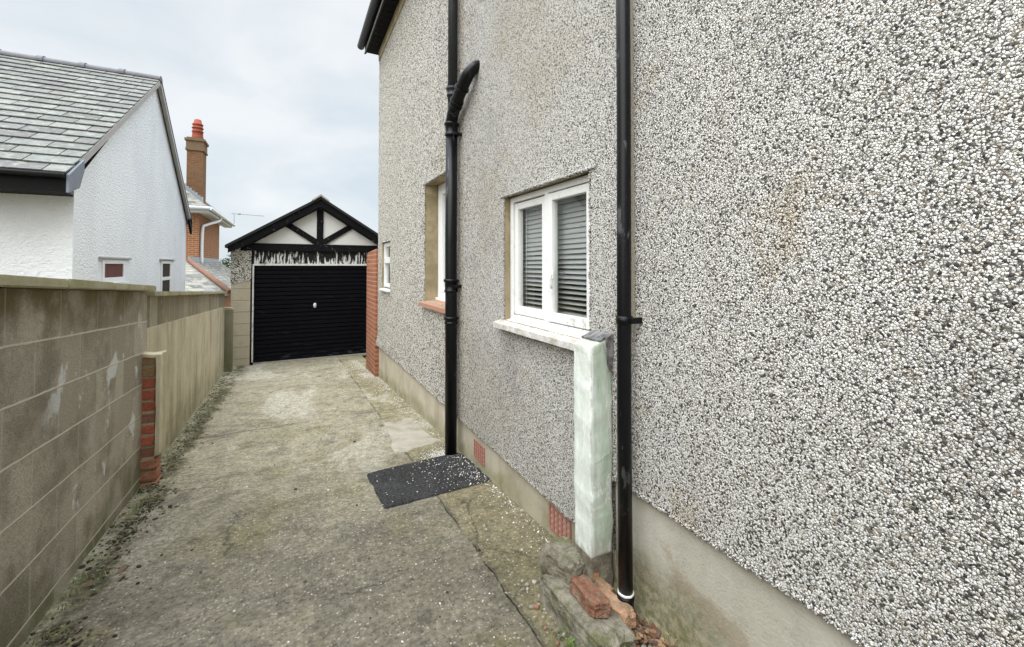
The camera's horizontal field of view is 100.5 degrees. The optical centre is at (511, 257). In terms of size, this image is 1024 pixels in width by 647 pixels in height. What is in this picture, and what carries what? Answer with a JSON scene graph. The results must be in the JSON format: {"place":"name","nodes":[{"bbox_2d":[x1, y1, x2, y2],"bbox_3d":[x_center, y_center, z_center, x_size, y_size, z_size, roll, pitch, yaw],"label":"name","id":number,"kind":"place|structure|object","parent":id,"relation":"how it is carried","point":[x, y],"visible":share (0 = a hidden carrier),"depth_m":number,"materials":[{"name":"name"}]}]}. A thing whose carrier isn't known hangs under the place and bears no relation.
{"place":"outdoors","nodes":[
{"label":"outdoors","id":0,"kind":"place"},
{"bbox_2d":[0,0,378,266],"label":"sky","id":1,"kind":"structure","parent":0,"point":[284,95],"materials":[{"name":"white"}]},
{"bbox_2d":[20,353,571,646],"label":"driveway","id":2,"kind":"structure","parent":0,"point":[234,531],"depth_m":2.33,"materials":[{"name":"concrete"}]},
{"bbox_2d":[30,375,227,644],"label":"wall weeds","id":3,"kind":"object","parent":2,"relation":"on","point":[141,500],"depth_m":2.11,"materials":[{"name":"green plant"}]},
{"bbox_2d":[61,378,232,632],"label":"dead leaves","id":4,"kind":"object","parent":2,"relation":"on","point":[121,568],"visible":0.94,"depth_m":2.23,"materials":[{"name":"brown plant"}]},
{"bbox_2d":[26,373,489,646],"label":"soil crumbs","id":5,"kind":"object","parent":2,"relation":"on","point":[121,533],"visible":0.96,"depth_m":2.47,"materials":[{"name":"brown soil"}]},
{"bbox_2d":[164,360,546,644],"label":"fallen chips","id":6,"kind":"object","parent":2,"relation":"on","point":[434,455],"visible":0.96,"depth_m":3.38,"materials":[{"name":"white stone"}]},
{"bbox_2d":[381,419,436,452],"bbox_3d":[-1.035,1.721,4.182,0.457,0.068,1.002,1,-1,-27],"label":"cement patch","id":7,"kind":"object","parent":2,"relation":"on","point":[408,434],"visible":1,"depth_m":4.07,"materials":[{"name":"beige concrete"}]},
{"bbox_2d":[366,452,491,508],"bbox_3d":[-0.625,1.633,3.169,0.811,0.064,0.676,1,-1,-27],"label":"tarmac patch","id":8,"kind":"object","parent":2,"relation":"on","point":[395,486],"visible":0.99,"depth_m":3.10,"materials":[{"name":"black asphalt"}]},
{"bbox_2d":[539,536,584,586],"bbox_3d":[0.252,1.436,1.954,0.193,0.215,0.220,1,-2,-43],"label":"concrete lump","id":9,"kind":"object","parent":2,"relation":"on","point":[561,559],"visible":0.54,"depth_m":1.91,"materials":[{"name":"grey concrete"}]},
{"bbox_2d":[552,626,580,646],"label":"grass tuft","id":10,"kind":"object","parent":2,"relation":"on","point":[569,643],"visible":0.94,"depth_m":1.64,"materials":[{"name":"green plant"}]},
{"bbox_2d":[518,578,651,646],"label":"mortar crumbs","id":11,"kind":"object","parent":2,"relation":"on","point":[534,606],"visible":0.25,"depth_m":1.83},
{"bbox_2d":[636,621,668,646],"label":"soil","id":12,"kind":"structure","parent":2,"relation":"on","point":[640,644],"depth_m":1.63,"materials":[{"name":"brown soil"}]},
{"bbox_2d":[595,577,612,591],"bbox_3d":[0.390,1.414,1.826,0.045,0.053,0.084,1,-2,-44],"label":"pale pink stone","id":13,"kind":"object","parent":12,"relation":"on","point":[600,582],"visible":0.62,"depth_m":1.82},
{"bbox_2d":[599,586,635,628],"bbox_3d":[0.406,1.421,1.729,0.082,0.104,0.219,1,-1,-32],"label":"brown stone","id":14,"kind":"object","parent":12,"relation":"on","point":[625,612],"visible":0.52,"depth_m":1.67,"materials":[{"name":"brown stone"}]},
{"bbox_2d":[613,589,676,646],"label":"dry leaves","id":15,"kind":"object","parent":12,"relation":"on","point":[653,640],"visible":0.34,"depth_m":1.64,"materials":[{"name":"brown plant"}]},
{"bbox_2d":[645,617,676,646],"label":"dry grass","id":16,"kind":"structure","parent":12,"relation":"on","point":[663,638],"depth_m":1.60,"materials":[{"name":"beige plant"}]},
{"bbox_2d":[225,194,377,365],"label":"garage","id":17,"kind":"structure","parent":0,"point":[298,279],"depth_m":9.02,"materials":[{"name":"wood"}]},
{"bbox_2d":[253,266,366,362],"bbox_3d":[-4.162,1.164,9.199,2.412,1.967,0.105,1,-1,-27],"label":"door","id":18,"kind":"structure","parent":17,"relation":"in","point":[300,312],"depth_m":9.10,"materials":[{"name":"metal"}]},
{"bbox_3d":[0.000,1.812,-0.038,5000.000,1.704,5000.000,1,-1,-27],"label":"ground","id":19,"kind":"structure","parent":0,"visible":0},
{"bbox_2d":[0,274,155,646],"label":"block wall","id":20,"kind":"structure","parent":19,"relation":"on","point":[72,351],"depth_m":1.97,"materials":[{"name":"grey concrete"}]},
{"bbox_2d":[0,49,192,290],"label":"white bungalow","id":21,"kind":"object","parent":19,"relation":"on","point":[92,186],"visible":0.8,"depth_m":5.29,"materials":[{"name":"white paint"}]},
{"bbox_2d":[98,256,131,283],"bbox_3d":[-5.072,0.179,5.445,0.096,0.360,1.060,1,-1,-27],"label":"window","id":22,"kind":"structure","parent":21,"relation":"in","point":[114,271],"depth_m":5.43,"materials":[{"name":"plastic"}]},
{"bbox_2d":[159,259,174,290],"bbox_3d":[-6.238,0.519,7.689,0.096,0.975,0.950,1,-1,-27],"label":"window","id":23,"kind":"structure","parent":21,"relation":"in","point":[166,283],"depth_m":7.70,"materials":[{"name":"plastic"}]},
{"bbox_2d":[139,350,166,486],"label":"brick pier","id":24,"kind":"structure","parent":19,"relation":"on","point":[153,434],"depth_m":3.15,"materials":[{"name":"brick"}]},
{"bbox_2d":[146,291,227,457],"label":"rendered wall","id":25,"kind":"structure","parent":19,"relation":"on","point":[185,329],"depth_m":4.59,"materials":[{"name":"concrete"}]},
{"bbox_2d":[184,119,235,306],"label":"brick house","id":26,"kind":"structure","parent":19,"relation":"on","point":[206,270],"depth_m":17.39,"materials":[{"name":"brick"}]},
{"bbox_2d":[219,253,230,267],"bbox_3d":[-20.214,1.389,32.230,3.524,4.088,3.152,0,-1,15],"label":"round tree","id":27,"kind":"object","parent":19,"relation":"on","point":[227,261],"visible":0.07,"depth_m":31.54,"materials":[{"name":"green plant"}]},
{"bbox_2d":[224,307,233,371],"bbox_3d":[-5.218,1.566,7.829,0.153,1.294,0.168,1,-1,-27],"label":"concrete stub","id":28,"kind":"object","parent":19,"relation":"on","point":[228,339],"visible":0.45,"depth_m":7.77,"materials":[{"name":"beige concrete"}]},
{"bbox_2d":[366,249,378,376],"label":"brick wall","id":29,"kind":"structure","parent":19,"relation":"on","point":[372,357],"depth_m":7.31,"materials":[{"name":"brick"}]},
{"bbox_2d":[539,574,636,646],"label":"broken kerb","id":30,"kind":"structure","parent":19,"relation":"on","point":[562,605],"depth_m":1.64,"materials":[{"name":"concrete"}]},
{"bbox_2d":[570,574,610,618],"bbox_3d":[0.312,1.373,1.727,0.093,0.091,0.214,0,-1,-19],"label":"broken brick","id":31,"kind":"object","parent":30,"relation":"on","point":[589,596],"visible":1,"depth_m":1.68,"materials":[{"name":"brick"}]},
{"bbox_2d":[573,330,613,585],"bbox_3d":[0.367,0.972,1.920,0.129,1.265,0.142,1,-1,-27],"label":"mint post","id":32,"kind":"object","parent":19,"relation":"on","point":[593,416],"visible":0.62,"depth_m":1.88,"materials":[{"name":"paint"}]},
{"bbox_2d":[357,0,1023,646],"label":"pebbledashed house","id":33,"kind":"structure","parent":19,"relation":"on","point":[827,292],"depth_m":1.34,"materials":[{"name":"stone"}]},
{"bbox_2d":[379,242,389,291],"bbox_3d":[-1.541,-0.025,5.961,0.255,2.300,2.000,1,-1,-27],"label":"window","id":34,"kind":"structure","parent":33,"relation":"in","point":[386,245],"depth_m":6.73,"materials":[{"name":"plastic"}]},
{"bbox_2d":[418,183,444,313],"bbox_3d":[-0.664,-0.139,4.238,0.265,1.306,0.990,1,-1,-27],"label":"window","id":35,"kind":"structure","parent":33,"relation":"in","point":[440,299],"depth_m":4.59,"materials":[{"name":"plastic"}]},
{"bbox_2d":[444,0,479,454],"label":"soil pipe","id":36,"kind":"object","parent":33,"relation":"attached to","point":[457,91],"visible":0.98,"depth_m":3.59,"materials":[{"name":"black plastic"}]},
{"bbox_2d":[493,175,590,350],"bbox_3d":[0.205,0.027,2.496,0.212,0.877,1.046,1,-1,-27],"label":"window","id":37,"kind":"structure","parent":33,"relation":"in","point":[548,199],"depth_m":2.49,"materials":[{"name":"white paint"}]},
{"bbox_2d":[616,0,641,609],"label":"downpipe","id":38,"kind":"object","parent":33,"relation":"attached to","point":[625,320],"visible":0.85,"depth_m":1.74,"materials":[{"name":"black plastic"}]}
]}

